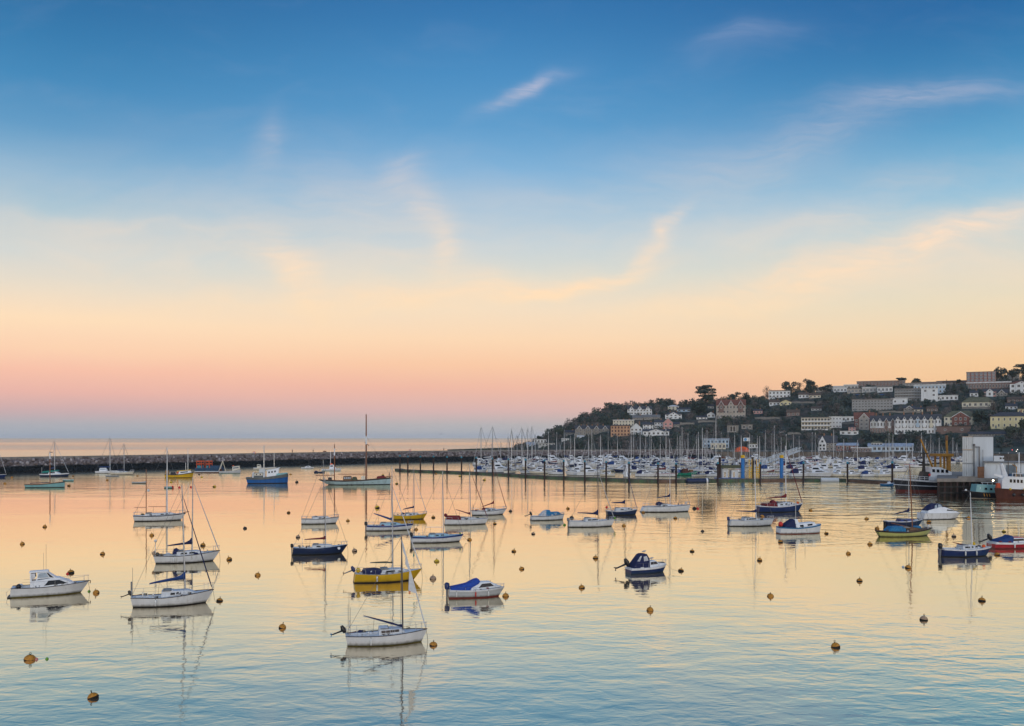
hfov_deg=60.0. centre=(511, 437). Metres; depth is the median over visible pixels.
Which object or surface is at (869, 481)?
pontoon section
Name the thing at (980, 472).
crate
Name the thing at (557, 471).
motor boat
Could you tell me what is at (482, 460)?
motor boat
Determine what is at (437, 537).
sailing yacht
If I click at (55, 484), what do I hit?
gaff boat
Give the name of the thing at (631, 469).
sailing yacht
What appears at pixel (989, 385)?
apartment block
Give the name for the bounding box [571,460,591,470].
motor boat
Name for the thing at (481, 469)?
motor boat
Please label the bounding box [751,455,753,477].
mooring post
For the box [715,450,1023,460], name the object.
quay wall
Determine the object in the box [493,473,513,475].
pontoon section
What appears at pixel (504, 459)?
motor boat
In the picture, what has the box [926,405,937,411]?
house
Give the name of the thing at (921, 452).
sailing yacht
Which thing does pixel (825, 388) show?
broadleaf tree
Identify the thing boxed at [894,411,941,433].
terrace
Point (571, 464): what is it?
motor boat
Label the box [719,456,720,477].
mooring post
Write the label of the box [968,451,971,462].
door
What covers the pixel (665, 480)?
pontoon section
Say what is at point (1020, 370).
cedar tree
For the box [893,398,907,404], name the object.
apartment block
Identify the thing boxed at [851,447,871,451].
cabin
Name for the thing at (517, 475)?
pontoon section
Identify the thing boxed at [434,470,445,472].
pontoon section
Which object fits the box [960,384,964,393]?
cypress tree
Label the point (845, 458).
sailing yacht
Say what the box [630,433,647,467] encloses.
sailing yacht
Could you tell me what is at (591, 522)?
sailing yacht
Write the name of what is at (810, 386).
broadleaf tree
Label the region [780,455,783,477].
piling
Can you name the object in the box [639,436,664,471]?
sailing yacht
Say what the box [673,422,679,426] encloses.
house
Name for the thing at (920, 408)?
house
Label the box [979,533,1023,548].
motor boat
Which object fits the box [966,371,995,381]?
apartment block
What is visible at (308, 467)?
motor boat
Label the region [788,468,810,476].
motor boat
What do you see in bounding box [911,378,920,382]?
pine tree
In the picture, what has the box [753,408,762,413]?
house
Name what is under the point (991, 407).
bare tree
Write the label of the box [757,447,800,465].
gangway
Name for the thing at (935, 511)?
motor boat
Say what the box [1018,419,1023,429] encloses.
evergreen tree
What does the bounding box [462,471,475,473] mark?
pontoon section
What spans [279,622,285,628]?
mooring buoy
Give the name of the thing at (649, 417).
house
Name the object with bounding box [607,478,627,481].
pontoon section
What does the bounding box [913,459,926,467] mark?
motor boat
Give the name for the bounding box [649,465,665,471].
motor boat
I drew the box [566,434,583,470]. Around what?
sailing yacht
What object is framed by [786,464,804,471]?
motor boat
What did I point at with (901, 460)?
motor boat
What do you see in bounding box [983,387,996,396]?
house
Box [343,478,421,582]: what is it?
sailing yacht
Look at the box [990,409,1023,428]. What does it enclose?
house
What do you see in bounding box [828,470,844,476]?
motor boat
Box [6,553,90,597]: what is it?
motor boat
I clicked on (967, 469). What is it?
shipping container
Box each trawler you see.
[246,467,287,483]
[893,435,953,491]
[994,452,1023,499]
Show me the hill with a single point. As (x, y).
(1017, 444)
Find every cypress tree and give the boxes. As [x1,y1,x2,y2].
[951,382,956,394]
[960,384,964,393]
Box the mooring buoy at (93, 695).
[87,690,98,698]
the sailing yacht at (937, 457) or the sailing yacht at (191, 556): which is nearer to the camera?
the sailing yacht at (191, 556)
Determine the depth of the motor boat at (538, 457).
576.62 m
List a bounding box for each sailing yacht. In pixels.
[110,444,133,474]
[120,485,214,607]
[133,447,188,520]
[152,478,219,563]
[290,478,347,554]
[301,460,338,523]
[330,534,427,646]
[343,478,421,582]
[364,466,413,530]
[393,468,426,519]
[410,471,466,542]
[444,464,487,524]
[471,459,506,514]
[473,427,491,468]
[479,426,501,464]
[482,444,497,461]
[503,429,515,472]
[505,436,523,465]
[507,428,530,468]
[519,427,537,473]
[528,435,540,462]
[538,432,562,469]
[546,432,562,465]
[558,430,571,459]
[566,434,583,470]
[567,470,615,526]
[581,435,596,464]
[592,435,604,470]
[605,461,636,514]
[610,436,622,459]
[623,434,640,463]
[627,435,636,471]
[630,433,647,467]
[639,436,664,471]
[640,439,689,511]
[649,429,677,476]
[651,438,668,464]
[670,436,694,471]
[673,429,688,466]
[680,435,695,463]
[687,432,714,471]
[690,435,700,459]
[692,428,708,476]
[695,436,711,466]
[708,418,725,471]
[718,432,735,464]
[727,456,773,525]
[732,433,738,462]
[736,437,745,471]
[745,435,754,460]
[750,436,769,471]
[755,444,802,511]
[762,427,779,476]
[763,430,767,458]
[771,435,797,471]
[774,438,790,463]
[789,434,798,460]
[799,433,821,463]
[804,433,823,471]
[809,439,826,460]
[828,430,837,467]
[837,440,851,462]
[849,440,865,471]
[875,441,891,467]
[875,464,936,536]
[876,434,896,470]
[883,466,922,525]
[897,439,911,460]
[904,444,925,466]
[911,432,928,463]
[917,440,936,460]
[925,436,938,463]
[927,439,943,463]
[938,492,994,556]
[954,445,961,463]
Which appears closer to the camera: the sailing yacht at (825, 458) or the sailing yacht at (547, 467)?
the sailing yacht at (547, 467)
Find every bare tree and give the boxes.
[762,386,769,398]
[831,403,842,413]
[987,400,998,413]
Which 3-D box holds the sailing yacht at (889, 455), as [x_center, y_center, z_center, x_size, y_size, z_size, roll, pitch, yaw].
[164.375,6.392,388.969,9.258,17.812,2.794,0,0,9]
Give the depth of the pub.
648.49 m
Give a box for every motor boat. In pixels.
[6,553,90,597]
[301,466,313,468]
[444,578,504,597]
[473,458,489,464]
[474,466,486,471]
[487,462,507,472]
[502,457,517,462]
[521,463,536,469]
[525,510,563,520]
[529,467,547,473]
[531,460,545,465]
[533,456,545,460]
[545,454,563,462]
[547,469,562,474]
[549,465,561,469]
[565,466,581,474]
[568,460,586,466]
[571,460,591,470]
[577,463,602,475]
[587,456,603,466]
[589,454,604,460]
[599,471,614,475]
[600,466,615,471]
[602,454,618,463]
[607,461,625,466]
[613,465,630,471]
[614,553,679,573]
[618,454,631,462]
[623,467,630,476]
[631,466,645,471]
[635,470,655,476]
[636,459,648,463]
[639,461,654,466]
[645,455,660,460]
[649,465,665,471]
[659,456,673,460]
[662,462,674,466]
[677,456,689,460]
[704,471,716,476]
[705,454,721,463]
[721,459,733,463]
[761,464,777,471]
[770,461,786,466]
[776,498,820,533]
[777,471,789,476]
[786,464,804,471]
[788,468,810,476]
[798,461,814,467]
[809,463,832,476]
[820,461,834,471]
[828,463,848,471]
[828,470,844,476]
[837,460,850,466]
[843,470,861,476]
[844,458,858,463]
[857,465,874,471]
[858,458,869,463]
[860,460,868,465]
[860,470,877,476]
[872,466,886,471]
[875,470,890,476]
[887,464,907,471]
[891,455,911,463]
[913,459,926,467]
[917,503,960,519]
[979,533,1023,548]
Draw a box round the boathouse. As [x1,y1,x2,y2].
[836,443,858,450]
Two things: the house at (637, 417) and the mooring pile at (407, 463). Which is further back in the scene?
the house at (637, 417)
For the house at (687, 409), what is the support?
on the hill
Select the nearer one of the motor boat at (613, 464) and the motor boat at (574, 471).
the motor boat at (574, 471)
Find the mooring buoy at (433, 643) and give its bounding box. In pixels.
[429,640,436,645]
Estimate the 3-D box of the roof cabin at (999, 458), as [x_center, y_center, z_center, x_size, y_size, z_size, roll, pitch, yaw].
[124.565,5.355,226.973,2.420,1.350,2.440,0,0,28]
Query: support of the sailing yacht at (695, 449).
on the water
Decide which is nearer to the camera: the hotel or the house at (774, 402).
the hotel
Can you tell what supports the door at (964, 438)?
in the shipping container at (967, 442)
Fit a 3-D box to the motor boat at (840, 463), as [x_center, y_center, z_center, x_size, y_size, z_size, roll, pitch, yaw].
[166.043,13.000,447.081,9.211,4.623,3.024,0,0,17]
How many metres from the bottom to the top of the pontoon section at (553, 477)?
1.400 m
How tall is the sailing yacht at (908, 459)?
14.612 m
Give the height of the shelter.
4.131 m
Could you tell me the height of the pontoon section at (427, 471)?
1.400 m
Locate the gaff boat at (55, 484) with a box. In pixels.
[24,452,64,487]
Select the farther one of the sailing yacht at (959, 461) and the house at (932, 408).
the house at (932, 408)
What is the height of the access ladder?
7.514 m
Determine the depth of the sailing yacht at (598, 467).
394.11 m
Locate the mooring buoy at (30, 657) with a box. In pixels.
[24,652,35,660]
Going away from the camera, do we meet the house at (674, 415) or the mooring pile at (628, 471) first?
the mooring pile at (628, 471)
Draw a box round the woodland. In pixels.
[514,375,1023,451]
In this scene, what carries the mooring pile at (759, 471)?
in the water
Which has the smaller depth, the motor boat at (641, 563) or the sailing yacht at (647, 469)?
the motor boat at (641, 563)
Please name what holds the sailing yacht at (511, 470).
on the water
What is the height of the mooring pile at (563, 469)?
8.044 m
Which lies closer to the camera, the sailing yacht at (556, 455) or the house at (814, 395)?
the sailing yacht at (556, 455)
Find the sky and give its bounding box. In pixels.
[0,0,1023,437]
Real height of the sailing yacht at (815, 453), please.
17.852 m
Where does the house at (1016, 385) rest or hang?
on the hill
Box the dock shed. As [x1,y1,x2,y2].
[983,461,1023,477]
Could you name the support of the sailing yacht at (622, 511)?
on the water
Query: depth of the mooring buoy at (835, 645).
63.32 m
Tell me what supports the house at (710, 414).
on the hill
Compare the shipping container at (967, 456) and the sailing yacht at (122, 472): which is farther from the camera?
the sailing yacht at (122, 472)
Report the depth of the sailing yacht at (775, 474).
339.80 m
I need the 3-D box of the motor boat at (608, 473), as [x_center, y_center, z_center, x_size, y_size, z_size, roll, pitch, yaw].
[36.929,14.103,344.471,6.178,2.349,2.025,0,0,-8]
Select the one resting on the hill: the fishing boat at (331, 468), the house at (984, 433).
the house at (984, 433)
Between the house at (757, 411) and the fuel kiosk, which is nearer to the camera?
the fuel kiosk
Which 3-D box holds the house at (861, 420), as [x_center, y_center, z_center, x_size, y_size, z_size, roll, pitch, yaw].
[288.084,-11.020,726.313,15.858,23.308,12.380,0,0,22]
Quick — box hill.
[447,381,1023,453]
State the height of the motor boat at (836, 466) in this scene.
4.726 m
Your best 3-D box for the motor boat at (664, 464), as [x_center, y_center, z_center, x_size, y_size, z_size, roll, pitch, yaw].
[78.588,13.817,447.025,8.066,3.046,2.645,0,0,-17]
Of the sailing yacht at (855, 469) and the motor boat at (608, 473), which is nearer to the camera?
the motor boat at (608, 473)
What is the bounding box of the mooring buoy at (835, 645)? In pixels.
[831,642,839,647]
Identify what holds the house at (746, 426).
on the hill
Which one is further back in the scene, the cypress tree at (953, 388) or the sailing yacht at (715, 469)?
the cypress tree at (953, 388)
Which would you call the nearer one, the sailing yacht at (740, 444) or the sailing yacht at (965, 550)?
the sailing yacht at (965, 550)
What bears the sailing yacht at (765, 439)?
on the water
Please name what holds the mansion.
on the hill
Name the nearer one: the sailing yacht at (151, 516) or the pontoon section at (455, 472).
the sailing yacht at (151, 516)
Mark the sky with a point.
(219, 218)
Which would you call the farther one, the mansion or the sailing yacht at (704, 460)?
the mansion
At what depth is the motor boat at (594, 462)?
451.33 m
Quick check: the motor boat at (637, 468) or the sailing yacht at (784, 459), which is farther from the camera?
the sailing yacht at (784, 459)
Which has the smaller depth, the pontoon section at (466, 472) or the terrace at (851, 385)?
the pontoon section at (466, 472)
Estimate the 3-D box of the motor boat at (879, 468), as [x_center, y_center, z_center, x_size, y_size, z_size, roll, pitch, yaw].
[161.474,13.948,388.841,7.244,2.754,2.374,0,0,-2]
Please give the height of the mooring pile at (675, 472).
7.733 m
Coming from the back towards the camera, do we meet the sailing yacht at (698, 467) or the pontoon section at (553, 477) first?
the sailing yacht at (698, 467)
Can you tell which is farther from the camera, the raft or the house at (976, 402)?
the house at (976, 402)
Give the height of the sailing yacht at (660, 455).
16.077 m
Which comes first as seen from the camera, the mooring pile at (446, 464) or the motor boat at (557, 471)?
the motor boat at (557, 471)
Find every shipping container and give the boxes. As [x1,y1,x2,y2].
[962,436,972,449]
[962,450,972,462]
[962,463,972,475]
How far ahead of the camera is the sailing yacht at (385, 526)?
142.97 m
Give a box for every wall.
[698,420,714,422]
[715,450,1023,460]
[755,417,779,419]
[792,401,814,402]
[878,411,921,412]
[936,426,970,433]
[962,406,989,408]
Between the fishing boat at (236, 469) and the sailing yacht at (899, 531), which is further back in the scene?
the fishing boat at (236, 469)
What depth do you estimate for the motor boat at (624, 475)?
338.23 m
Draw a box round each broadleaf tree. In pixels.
[803,378,817,392]
[819,384,832,390]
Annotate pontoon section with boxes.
[421,470,432,472]
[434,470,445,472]
[448,471,460,473]
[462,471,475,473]
[477,472,493,474]
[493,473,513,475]
[509,474,530,476]
[526,475,549,477]
[545,476,562,478]
[565,476,583,479]
[586,477,609,480]
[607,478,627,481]
[630,478,656,481]
[659,479,674,481]
[677,479,716,481]
[719,478,758,481]
[758,478,802,481]
[802,478,845,481]
[848,479,889,483]
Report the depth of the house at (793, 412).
838.54 m
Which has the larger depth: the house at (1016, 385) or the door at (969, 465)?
the house at (1016, 385)
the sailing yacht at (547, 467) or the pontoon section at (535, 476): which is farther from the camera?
the sailing yacht at (547, 467)
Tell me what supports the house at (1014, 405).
on the hill
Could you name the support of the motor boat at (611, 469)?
on the water
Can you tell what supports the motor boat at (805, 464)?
on the water
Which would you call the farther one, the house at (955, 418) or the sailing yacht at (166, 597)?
the house at (955, 418)
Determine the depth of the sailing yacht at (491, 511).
171.84 m
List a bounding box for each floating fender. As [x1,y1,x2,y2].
[686,478,708,482]
[821,478,838,481]
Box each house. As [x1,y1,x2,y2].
[534,439,546,444]
[538,443,554,447]
[565,429,574,436]
[610,425,629,436]
[627,405,651,414]
[630,421,642,434]
[632,414,642,419]
[642,421,653,428]
[642,428,669,435]
[643,413,660,419]
[654,419,662,427]
[663,419,672,428]
[665,411,681,418]
[667,404,678,409]
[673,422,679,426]
[677,407,690,411]
[696,416,707,418]
[707,411,714,417]
[727,425,738,432]
[741,424,752,429]
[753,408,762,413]
[768,390,790,399]
[769,399,779,405]
[780,400,791,405]
[786,408,799,416]
[798,391,808,397]
[809,393,820,397]
[811,406,821,410]
[840,431,857,434]
[842,416,853,421]
[849,426,855,430]
[854,410,874,429]
[867,443,913,451]
[903,404,914,410]
[914,406,922,410]
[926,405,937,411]
[944,411,976,425]
[961,397,992,406]
[968,432,1005,435]
[969,389,978,396]
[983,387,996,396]
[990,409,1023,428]
[995,389,1007,396]
[1005,402,1017,409]
[1007,396,1023,402]
[1010,381,1023,392]
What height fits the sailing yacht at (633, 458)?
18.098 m
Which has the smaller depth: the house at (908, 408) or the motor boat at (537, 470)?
the motor boat at (537, 470)
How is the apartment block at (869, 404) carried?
on the hill
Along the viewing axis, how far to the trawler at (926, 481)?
245.40 m
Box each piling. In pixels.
[741,455,744,477]
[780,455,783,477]
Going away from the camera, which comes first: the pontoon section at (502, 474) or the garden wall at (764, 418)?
the pontoon section at (502, 474)
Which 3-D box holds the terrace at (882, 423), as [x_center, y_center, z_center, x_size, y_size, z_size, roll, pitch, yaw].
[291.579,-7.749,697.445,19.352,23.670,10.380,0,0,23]
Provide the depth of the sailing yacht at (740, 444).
388.77 m
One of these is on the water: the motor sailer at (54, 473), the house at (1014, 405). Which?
the motor sailer at (54, 473)
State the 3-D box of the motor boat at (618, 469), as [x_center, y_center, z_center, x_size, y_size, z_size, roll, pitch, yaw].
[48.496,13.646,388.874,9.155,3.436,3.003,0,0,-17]
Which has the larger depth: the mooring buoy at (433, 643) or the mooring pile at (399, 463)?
the mooring pile at (399, 463)
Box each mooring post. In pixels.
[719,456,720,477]
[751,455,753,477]
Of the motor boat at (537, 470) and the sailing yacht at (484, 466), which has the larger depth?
the sailing yacht at (484, 466)
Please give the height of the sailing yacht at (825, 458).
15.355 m
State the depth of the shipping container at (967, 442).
232.47 m
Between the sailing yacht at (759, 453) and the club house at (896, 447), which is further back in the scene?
the club house at (896, 447)
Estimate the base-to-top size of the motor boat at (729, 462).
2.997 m
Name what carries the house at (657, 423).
on the hill
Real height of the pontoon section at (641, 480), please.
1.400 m
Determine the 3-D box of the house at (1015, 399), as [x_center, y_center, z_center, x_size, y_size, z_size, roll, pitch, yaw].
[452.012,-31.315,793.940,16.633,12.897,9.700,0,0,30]
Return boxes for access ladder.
[749,459,751,477]
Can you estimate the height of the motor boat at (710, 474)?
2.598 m
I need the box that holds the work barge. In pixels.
[195,460,223,470]
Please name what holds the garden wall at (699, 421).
on the hill
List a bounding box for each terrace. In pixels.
[575,424,609,438]
[613,419,633,425]
[833,387,846,391]
[844,384,857,387]
[847,387,861,393]
[862,387,876,392]
[870,413,894,433]
[877,385,892,392]
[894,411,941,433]
[902,383,921,385]
[921,381,942,383]
[936,380,965,384]
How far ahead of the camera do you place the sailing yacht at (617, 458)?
572.87 m
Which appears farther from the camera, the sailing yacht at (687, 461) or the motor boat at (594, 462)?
the sailing yacht at (687, 461)
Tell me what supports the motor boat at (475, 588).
on the water
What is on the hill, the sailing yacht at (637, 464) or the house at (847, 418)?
the house at (847, 418)
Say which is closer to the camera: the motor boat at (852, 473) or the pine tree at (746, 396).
the motor boat at (852, 473)
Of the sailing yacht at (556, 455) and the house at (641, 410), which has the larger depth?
the house at (641, 410)
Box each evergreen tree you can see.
[689,400,706,415]
[972,410,988,424]
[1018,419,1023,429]
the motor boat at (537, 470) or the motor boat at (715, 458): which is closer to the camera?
the motor boat at (537, 470)
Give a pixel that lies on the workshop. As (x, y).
(722, 440)
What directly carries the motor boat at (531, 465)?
on the water
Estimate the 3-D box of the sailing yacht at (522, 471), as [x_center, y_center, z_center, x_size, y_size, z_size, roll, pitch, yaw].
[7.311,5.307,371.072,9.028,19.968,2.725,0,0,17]
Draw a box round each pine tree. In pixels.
[728,392,740,398]
[742,392,752,404]
[781,381,797,395]
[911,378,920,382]
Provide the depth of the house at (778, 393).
1016.26 m
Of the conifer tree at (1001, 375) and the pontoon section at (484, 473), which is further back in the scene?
the conifer tree at (1001, 375)
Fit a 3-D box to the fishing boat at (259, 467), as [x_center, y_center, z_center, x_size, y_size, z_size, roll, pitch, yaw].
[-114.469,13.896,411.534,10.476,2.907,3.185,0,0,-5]
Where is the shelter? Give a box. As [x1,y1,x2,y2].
[735,447,748,451]
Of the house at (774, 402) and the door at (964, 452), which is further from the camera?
the house at (774, 402)
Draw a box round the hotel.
[801,417,830,430]
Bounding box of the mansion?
[716,397,745,418]
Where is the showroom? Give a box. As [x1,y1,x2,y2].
[711,443,725,448]
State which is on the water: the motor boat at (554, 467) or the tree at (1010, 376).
the motor boat at (554, 467)
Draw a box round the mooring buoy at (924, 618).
[919,614,927,620]
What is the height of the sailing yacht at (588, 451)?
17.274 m
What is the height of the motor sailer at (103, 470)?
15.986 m
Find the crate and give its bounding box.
[977,467,983,477]
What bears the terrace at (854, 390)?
on the hill
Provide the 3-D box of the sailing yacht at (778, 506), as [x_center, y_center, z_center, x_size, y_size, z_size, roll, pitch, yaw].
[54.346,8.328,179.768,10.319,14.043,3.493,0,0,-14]
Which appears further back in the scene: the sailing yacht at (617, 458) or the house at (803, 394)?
the house at (803, 394)
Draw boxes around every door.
[963,437,966,448]
[963,451,966,462]
[963,464,966,475]
[968,437,971,448]
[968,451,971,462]
[968,464,971,475]
[1006,465,1015,475]
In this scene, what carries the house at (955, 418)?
on the hill
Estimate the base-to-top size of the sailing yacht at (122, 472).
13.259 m
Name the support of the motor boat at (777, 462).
on the water
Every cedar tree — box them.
[695,385,716,403]
[1008,370,1016,379]
[1011,364,1023,379]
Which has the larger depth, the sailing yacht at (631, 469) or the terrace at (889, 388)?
the terrace at (889, 388)
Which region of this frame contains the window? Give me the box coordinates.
[730,426,735,431]
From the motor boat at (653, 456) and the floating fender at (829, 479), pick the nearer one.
the floating fender at (829, 479)
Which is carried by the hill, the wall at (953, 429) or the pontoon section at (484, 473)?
the wall at (953, 429)
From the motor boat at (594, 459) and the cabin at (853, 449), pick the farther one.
the cabin at (853, 449)
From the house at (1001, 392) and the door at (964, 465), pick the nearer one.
the door at (964, 465)
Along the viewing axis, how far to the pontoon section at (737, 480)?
301.83 m
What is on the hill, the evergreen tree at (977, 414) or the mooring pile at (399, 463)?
the evergreen tree at (977, 414)
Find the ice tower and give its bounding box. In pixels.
[973,436,993,475]
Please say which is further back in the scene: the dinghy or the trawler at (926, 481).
the dinghy
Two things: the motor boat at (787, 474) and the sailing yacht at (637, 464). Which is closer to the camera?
the motor boat at (787, 474)
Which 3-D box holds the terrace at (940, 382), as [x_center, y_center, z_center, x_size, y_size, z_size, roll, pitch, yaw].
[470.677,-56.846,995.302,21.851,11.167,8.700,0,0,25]
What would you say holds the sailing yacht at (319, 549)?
on the water
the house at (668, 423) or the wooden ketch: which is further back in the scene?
the house at (668, 423)
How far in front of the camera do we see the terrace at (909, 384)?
993.94 m
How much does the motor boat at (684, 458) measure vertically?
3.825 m
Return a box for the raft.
[195,471,218,472]
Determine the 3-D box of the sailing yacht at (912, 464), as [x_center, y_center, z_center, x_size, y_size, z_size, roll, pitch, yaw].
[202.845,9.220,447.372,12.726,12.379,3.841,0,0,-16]
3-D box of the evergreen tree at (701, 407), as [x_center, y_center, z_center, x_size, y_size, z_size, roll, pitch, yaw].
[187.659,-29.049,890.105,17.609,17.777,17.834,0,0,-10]
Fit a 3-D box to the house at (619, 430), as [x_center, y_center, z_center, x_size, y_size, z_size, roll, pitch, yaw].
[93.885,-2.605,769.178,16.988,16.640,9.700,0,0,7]
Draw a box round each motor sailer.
[39,440,68,476]
[95,439,117,472]
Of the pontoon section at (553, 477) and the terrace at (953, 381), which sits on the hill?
the terrace at (953, 381)
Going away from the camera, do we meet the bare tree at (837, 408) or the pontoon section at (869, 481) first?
the pontoon section at (869, 481)
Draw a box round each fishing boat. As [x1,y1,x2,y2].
[164,463,193,477]
[219,461,240,472]
[253,464,275,469]
[321,451,340,470]
[677,468,698,475]
[961,480,997,497]
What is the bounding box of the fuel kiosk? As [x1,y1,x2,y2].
[714,465,740,478]
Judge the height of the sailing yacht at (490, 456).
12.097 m
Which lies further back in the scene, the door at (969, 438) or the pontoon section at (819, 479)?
the pontoon section at (819, 479)
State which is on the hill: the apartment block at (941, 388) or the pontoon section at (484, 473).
the apartment block at (941, 388)
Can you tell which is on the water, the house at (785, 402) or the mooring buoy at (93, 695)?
the mooring buoy at (93, 695)
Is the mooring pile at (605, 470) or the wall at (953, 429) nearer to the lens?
the mooring pile at (605, 470)
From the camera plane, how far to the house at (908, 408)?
801.81 m
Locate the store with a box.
[749,443,757,447]
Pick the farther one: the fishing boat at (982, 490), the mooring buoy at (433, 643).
the fishing boat at (982, 490)
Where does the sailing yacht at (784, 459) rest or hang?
on the water
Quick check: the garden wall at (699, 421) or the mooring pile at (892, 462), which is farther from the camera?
the garden wall at (699, 421)
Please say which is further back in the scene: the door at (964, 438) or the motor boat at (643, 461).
the motor boat at (643, 461)
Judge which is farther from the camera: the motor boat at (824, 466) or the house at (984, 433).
the house at (984, 433)
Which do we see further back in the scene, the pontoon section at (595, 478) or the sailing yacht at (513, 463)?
the sailing yacht at (513, 463)
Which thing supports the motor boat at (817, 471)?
on the water
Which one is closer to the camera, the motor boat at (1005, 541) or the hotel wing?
the motor boat at (1005, 541)
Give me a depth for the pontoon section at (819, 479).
303.66 m
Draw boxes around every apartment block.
[852,398,892,411]
[857,380,905,386]
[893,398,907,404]
[894,388,920,399]
[913,384,945,392]
[921,388,937,401]
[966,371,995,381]
[966,381,1011,388]
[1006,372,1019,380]
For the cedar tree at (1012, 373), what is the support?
on the hill
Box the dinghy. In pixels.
[880,481,893,485]
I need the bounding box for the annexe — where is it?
[938,395,957,400]
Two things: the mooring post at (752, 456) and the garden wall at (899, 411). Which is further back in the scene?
the garden wall at (899, 411)
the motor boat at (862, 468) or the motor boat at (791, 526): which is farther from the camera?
the motor boat at (862, 468)
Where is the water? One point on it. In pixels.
(716, 636)
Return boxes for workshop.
[703,438,728,447]
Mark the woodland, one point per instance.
(597, 416)
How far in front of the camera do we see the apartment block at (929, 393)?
856.11 m
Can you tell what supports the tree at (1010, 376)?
on the hill
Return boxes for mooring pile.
[399,455,400,471]
[407,456,408,471]
[446,456,447,472]
[563,460,564,478]
[584,460,585,479]
[605,461,606,480]
[628,462,629,481]
[657,462,658,482]
[675,463,676,482]
[717,462,718,481]
[759,462,760,481]
[891,461,893,482]
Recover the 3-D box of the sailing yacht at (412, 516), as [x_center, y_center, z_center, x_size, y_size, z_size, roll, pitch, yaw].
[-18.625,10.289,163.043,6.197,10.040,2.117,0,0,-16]
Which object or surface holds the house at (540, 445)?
on the hill
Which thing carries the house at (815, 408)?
on the hill
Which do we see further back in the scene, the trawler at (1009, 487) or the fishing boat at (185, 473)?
the fishing boat at (185, 473)
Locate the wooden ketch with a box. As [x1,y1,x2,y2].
[315,414,391,484]
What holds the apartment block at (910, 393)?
on the hill
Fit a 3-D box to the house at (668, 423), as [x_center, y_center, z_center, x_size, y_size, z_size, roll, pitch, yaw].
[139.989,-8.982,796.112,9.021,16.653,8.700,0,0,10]
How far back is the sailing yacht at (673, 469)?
388.30 m
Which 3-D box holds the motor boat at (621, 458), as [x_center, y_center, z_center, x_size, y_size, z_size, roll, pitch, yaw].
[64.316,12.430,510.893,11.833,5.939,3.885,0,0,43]
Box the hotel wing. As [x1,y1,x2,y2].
[829,416,841,427]
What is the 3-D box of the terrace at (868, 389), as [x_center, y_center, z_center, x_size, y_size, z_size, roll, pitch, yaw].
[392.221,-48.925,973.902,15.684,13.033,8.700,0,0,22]
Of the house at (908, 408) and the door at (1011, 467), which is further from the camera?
the house at (908, 408)
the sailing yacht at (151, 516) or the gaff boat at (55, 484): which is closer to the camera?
the sailing yacht at (151, 516)
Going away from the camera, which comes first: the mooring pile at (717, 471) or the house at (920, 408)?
the mooring pile at (717, 471)
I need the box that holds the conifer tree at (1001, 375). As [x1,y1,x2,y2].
[994,366,1008,380]
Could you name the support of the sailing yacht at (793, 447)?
on the water
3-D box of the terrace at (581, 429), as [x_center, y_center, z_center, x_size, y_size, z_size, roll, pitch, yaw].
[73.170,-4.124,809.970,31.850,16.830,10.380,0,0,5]
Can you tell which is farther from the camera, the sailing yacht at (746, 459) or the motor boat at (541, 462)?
the sailing yacht at (746, 459)
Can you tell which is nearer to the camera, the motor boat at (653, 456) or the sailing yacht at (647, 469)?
the sailing yacht at (647, 469)
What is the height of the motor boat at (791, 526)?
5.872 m
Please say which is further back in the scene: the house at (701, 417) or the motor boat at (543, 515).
the house at (701, 417)
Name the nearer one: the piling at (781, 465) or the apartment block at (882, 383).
the piling at (781, 465)
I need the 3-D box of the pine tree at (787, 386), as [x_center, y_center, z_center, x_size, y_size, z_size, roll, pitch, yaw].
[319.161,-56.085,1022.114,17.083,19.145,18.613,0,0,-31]
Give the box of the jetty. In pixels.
[937,471,998,496]
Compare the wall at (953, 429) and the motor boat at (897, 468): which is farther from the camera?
the wall at (953, 429)
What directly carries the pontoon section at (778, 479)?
on the water
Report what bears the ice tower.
on the jetty
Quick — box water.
[0,438,1023,725]
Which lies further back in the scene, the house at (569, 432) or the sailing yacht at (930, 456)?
the house at (569, 432)
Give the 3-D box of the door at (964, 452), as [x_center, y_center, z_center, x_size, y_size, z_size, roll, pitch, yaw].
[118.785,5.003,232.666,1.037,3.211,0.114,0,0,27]
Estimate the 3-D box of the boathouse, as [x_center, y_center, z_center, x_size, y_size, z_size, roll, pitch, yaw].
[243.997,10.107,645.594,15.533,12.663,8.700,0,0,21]
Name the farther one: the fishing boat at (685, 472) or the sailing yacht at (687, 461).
the sailing yacht at (687, 461)
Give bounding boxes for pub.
[818,433,837,450]
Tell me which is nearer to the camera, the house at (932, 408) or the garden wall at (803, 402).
the house at (932, 408)
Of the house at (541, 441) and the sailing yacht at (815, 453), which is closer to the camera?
the sailing yacht at (815, 453)
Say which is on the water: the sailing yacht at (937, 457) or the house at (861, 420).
the sailing yacht at (937, 457)
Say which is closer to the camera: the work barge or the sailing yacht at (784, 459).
the work barge
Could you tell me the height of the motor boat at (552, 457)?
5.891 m
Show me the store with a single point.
(753, 445)
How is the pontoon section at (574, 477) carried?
on the water
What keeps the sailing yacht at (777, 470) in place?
on the water
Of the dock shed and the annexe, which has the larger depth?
the annexe
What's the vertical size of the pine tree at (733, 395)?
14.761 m
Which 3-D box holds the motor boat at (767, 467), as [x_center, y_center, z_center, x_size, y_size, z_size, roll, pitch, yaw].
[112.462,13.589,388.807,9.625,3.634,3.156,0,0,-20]
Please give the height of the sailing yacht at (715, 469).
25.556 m
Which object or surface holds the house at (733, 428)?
on the hill
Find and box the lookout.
[871,441,882,444]
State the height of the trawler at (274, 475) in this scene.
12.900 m
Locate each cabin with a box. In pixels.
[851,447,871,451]
[994,456,1004,460]
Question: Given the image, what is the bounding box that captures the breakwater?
[0,449,716,473]
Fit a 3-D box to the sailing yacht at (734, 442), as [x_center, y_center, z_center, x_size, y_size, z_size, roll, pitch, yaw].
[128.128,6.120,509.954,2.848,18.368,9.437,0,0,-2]

